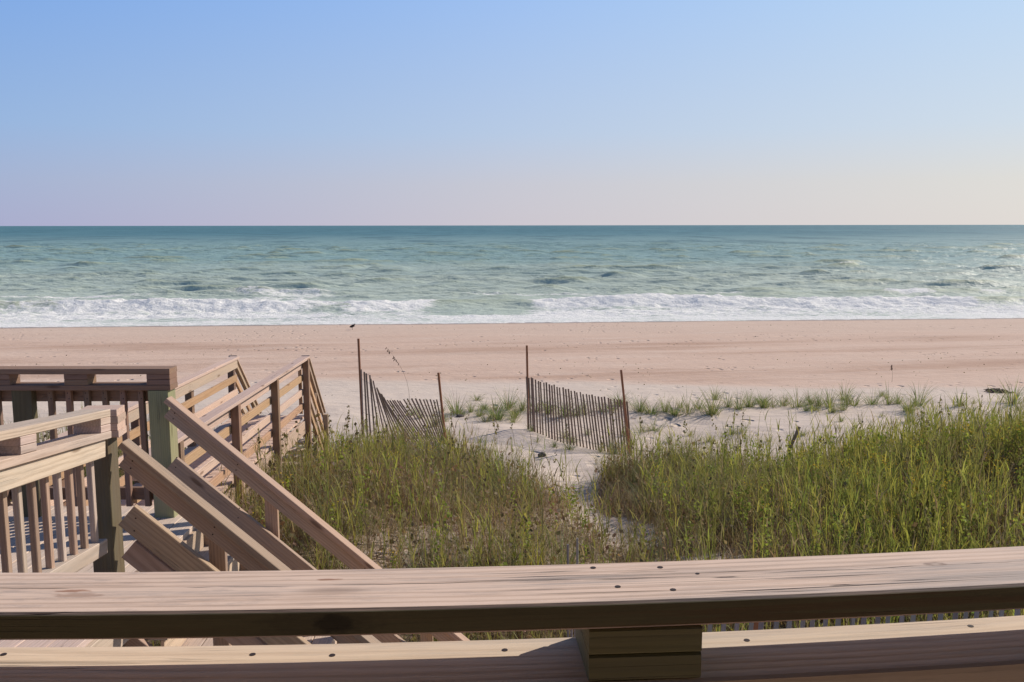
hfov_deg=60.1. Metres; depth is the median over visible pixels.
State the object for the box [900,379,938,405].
grass tuft
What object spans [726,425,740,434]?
grass tuft
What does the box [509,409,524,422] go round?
grass tuft
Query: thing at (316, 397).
beach stair railing
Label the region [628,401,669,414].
grass tuft
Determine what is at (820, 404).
grass tuft
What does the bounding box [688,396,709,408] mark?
grass tuft
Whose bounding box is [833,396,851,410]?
grass tuft
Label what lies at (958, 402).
grass tuft
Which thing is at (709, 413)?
grass tuft
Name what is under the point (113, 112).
sky
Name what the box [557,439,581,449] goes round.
grass tuft
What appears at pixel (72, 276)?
sea
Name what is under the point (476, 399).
grass tuft
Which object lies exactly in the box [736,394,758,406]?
grass tuft
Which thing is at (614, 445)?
grass tuft
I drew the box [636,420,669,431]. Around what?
grass tuft
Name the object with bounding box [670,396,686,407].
grass tuft
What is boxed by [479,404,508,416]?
grass tuft
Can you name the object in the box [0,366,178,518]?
landing railing
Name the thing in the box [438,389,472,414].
grass tuft
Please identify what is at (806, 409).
grass tuft
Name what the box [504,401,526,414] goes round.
grass tuft
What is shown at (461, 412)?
grass tuft
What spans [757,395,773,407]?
grass tuft
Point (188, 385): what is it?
boardwalk railing
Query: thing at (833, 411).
grass tuft
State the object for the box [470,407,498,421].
grass tuft
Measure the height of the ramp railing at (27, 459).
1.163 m
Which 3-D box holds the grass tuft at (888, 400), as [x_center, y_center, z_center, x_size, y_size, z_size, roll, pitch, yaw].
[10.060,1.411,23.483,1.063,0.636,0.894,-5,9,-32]
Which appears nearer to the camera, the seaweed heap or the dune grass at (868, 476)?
the dune grass at (868, 476)
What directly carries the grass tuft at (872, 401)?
on the sand ground at (756, 358)
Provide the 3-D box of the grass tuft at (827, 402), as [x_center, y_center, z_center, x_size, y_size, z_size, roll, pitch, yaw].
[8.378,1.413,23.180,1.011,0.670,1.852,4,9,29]
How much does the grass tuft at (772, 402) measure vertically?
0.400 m
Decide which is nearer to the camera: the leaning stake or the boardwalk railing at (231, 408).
the boardwalk railing at (231, 408)
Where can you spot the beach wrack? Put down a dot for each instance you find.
(614, 372)
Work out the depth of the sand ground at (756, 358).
33.94 m
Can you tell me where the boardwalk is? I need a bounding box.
[121,415,305,505]
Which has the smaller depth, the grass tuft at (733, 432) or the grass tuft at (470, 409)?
the grass tuft at (733, 432)
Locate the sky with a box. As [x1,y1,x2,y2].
[0,0,1023,225]
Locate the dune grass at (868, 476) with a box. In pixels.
[4,386,1023,646]
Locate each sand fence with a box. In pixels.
[357,339,447,443]
[526,345,630,452]
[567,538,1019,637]
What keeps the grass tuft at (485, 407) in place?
on the sand ground at (756, 358)
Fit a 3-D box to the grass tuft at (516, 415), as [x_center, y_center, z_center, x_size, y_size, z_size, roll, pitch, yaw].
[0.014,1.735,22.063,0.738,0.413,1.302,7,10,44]
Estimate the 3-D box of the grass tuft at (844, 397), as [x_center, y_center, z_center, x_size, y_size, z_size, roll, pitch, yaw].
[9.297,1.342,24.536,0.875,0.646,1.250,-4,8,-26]
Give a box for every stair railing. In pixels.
[93,438,380,646]
[163,396,469,642]
[229,355,261,463]
[302,355,328,456]
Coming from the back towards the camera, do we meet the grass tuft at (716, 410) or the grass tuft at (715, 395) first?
the grass tuft at (715, 395)
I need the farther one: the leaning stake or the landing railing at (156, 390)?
the leaning stake
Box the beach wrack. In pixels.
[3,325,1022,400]
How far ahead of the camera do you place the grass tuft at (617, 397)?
23.18 m
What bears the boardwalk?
on the sand ground at (756, 358)
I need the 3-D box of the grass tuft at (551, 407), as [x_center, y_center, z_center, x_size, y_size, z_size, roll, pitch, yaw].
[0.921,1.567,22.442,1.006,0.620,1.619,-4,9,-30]
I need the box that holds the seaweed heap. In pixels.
[983,388,1013,392]
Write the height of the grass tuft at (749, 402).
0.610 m
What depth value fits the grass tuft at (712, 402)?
22.61 m
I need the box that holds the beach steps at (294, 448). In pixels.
[259,423,319,474]
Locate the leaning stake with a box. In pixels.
[788,426,800,451]
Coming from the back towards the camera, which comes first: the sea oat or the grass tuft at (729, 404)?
the grass tuft at (729, 404)
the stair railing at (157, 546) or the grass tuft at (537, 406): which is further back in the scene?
the grass tuft at (537, 406)
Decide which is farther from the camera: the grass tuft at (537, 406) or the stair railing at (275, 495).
the grass tuft at (537, 406)
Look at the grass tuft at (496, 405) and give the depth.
22.96 m
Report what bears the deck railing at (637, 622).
attached to the house deck
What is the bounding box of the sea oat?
[386,347,409,413]
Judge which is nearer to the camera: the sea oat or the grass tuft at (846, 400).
the sea oat
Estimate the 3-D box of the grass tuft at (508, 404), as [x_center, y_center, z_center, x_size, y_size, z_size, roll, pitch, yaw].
[-0.193,1.432,23.058,1.252,0.752,1.390,-1,7,-5]
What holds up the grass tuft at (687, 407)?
on the sand ground at (756, 358)
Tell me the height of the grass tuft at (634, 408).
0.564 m
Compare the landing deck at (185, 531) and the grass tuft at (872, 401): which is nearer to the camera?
the landing deck at (185, 531)
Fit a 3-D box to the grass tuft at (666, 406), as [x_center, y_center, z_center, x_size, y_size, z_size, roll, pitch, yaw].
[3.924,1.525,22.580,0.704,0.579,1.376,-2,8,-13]
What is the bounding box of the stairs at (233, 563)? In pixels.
[124,536,338,646]
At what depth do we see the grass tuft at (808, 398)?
23.70 m
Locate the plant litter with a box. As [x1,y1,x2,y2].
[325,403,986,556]
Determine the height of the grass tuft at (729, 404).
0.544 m
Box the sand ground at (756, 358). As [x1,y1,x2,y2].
[0,318,1023,646]
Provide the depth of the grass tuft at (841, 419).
21.17 m
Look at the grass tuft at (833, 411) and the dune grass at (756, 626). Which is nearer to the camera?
the dune grass at (756, 626)
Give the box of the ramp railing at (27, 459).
[0,409,110,572]
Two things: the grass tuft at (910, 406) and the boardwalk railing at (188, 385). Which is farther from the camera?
the grass tuft at (910, 406)
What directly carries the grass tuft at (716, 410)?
on the sand ground at (756, 358)
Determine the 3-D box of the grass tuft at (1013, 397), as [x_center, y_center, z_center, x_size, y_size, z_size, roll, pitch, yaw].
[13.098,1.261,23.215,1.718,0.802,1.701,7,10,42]
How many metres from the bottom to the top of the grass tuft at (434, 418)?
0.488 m
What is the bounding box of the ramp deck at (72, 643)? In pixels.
[0,639,128,646]
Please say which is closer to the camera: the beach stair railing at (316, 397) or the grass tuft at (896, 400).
the beach stair railing at (316, 397)
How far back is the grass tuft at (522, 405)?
22.92 m
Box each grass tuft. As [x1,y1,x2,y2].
[421,410,450,426]
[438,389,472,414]
[452,406,470,415]
[464,400,476,412]
[467,394,485,400]
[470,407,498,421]
[472,405,484,416]
[474,400,489,409]
[479,401,513,420]
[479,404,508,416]
[482,396,504,409]
[490,385,523,409]
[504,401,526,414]
[505,404,526,417]
[507,396,526,411]
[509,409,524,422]
[523,394,549,411]
[537,394,562,414]
[543,397,579,417]
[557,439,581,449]
[600,390,632,406]
[605,433,626,453]
[628,391,656,412]
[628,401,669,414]
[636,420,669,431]
[653,400,689,415]
[657,397,677,412]
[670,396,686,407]
[673,389,710,416]
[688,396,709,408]
[692,390,737,416]
[692,395,726,411]
[699,402,720,414]
[702,384,727,399]
[718,387,738,407]
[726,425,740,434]
[728,387,751,411]
[736,390,786,403]
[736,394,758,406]
[739,388,763,407]
[749,396,773,408]
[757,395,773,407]
[763,391,787,407]
[766,392,795,406]
[780,387,813,408]
[796,399,816,411]
[798,389,825,403]
[807,395,832,410]
[808,391,831,405]
[819,386,846,407]
[826,400,842,412]
[828,388,861,405]
[831,413,846,421]
[832,380,859,399]
[832,391,867,406]
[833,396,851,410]
[856,386,886,405]
[876,381,898,404]
[887,391,908,403]
[889,394,931,411]
[898,397,918,412]
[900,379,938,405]
[941,388,985,406]
[984,376,1023,404]
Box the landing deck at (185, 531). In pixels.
[0,506,204,572]
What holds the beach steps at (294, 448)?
on the sand ground at (756, 358)
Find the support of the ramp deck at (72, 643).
attached to the landing deck at (185, 531)
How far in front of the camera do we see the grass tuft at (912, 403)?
22.36 m
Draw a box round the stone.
[538,452,545,456]
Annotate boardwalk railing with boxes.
[46,356,239,505]
[132,356,312,508]
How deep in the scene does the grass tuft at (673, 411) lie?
22.27 m
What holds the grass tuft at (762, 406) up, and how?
on the sand ground at (756, 358)
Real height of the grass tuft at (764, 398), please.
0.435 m
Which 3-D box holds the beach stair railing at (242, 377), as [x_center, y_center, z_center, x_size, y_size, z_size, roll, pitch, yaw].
[-4.285,1.467,14.238,0.195,2.739,1.724,-1,7,-5]
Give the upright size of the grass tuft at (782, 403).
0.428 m
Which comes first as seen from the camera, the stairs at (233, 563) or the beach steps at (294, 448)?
the stairs at (233, 563)
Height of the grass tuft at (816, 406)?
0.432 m
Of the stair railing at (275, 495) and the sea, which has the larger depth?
the sea
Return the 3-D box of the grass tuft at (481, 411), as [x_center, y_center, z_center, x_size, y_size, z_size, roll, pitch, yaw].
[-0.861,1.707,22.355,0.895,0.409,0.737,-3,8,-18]
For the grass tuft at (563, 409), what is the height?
0.698 m
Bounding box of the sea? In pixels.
[0,225,1023,327]
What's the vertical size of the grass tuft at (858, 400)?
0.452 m
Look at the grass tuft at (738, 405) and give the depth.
22.93 m
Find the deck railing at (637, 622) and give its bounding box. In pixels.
[0,546,1023,681]
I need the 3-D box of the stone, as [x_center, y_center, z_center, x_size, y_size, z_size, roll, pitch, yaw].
[0.590,2.245,17.434,0.175,0.127,0.140,0,7,0]
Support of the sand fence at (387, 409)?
on the sand ground at (756, 358)
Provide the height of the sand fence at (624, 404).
2.204 m
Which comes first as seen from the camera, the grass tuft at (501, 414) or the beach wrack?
the grass tuft at (501, 414)
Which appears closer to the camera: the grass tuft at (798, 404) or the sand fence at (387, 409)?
the sand fence at (387, 409)
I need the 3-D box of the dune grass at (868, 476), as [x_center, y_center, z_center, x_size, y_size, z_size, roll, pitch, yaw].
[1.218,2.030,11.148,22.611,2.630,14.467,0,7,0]

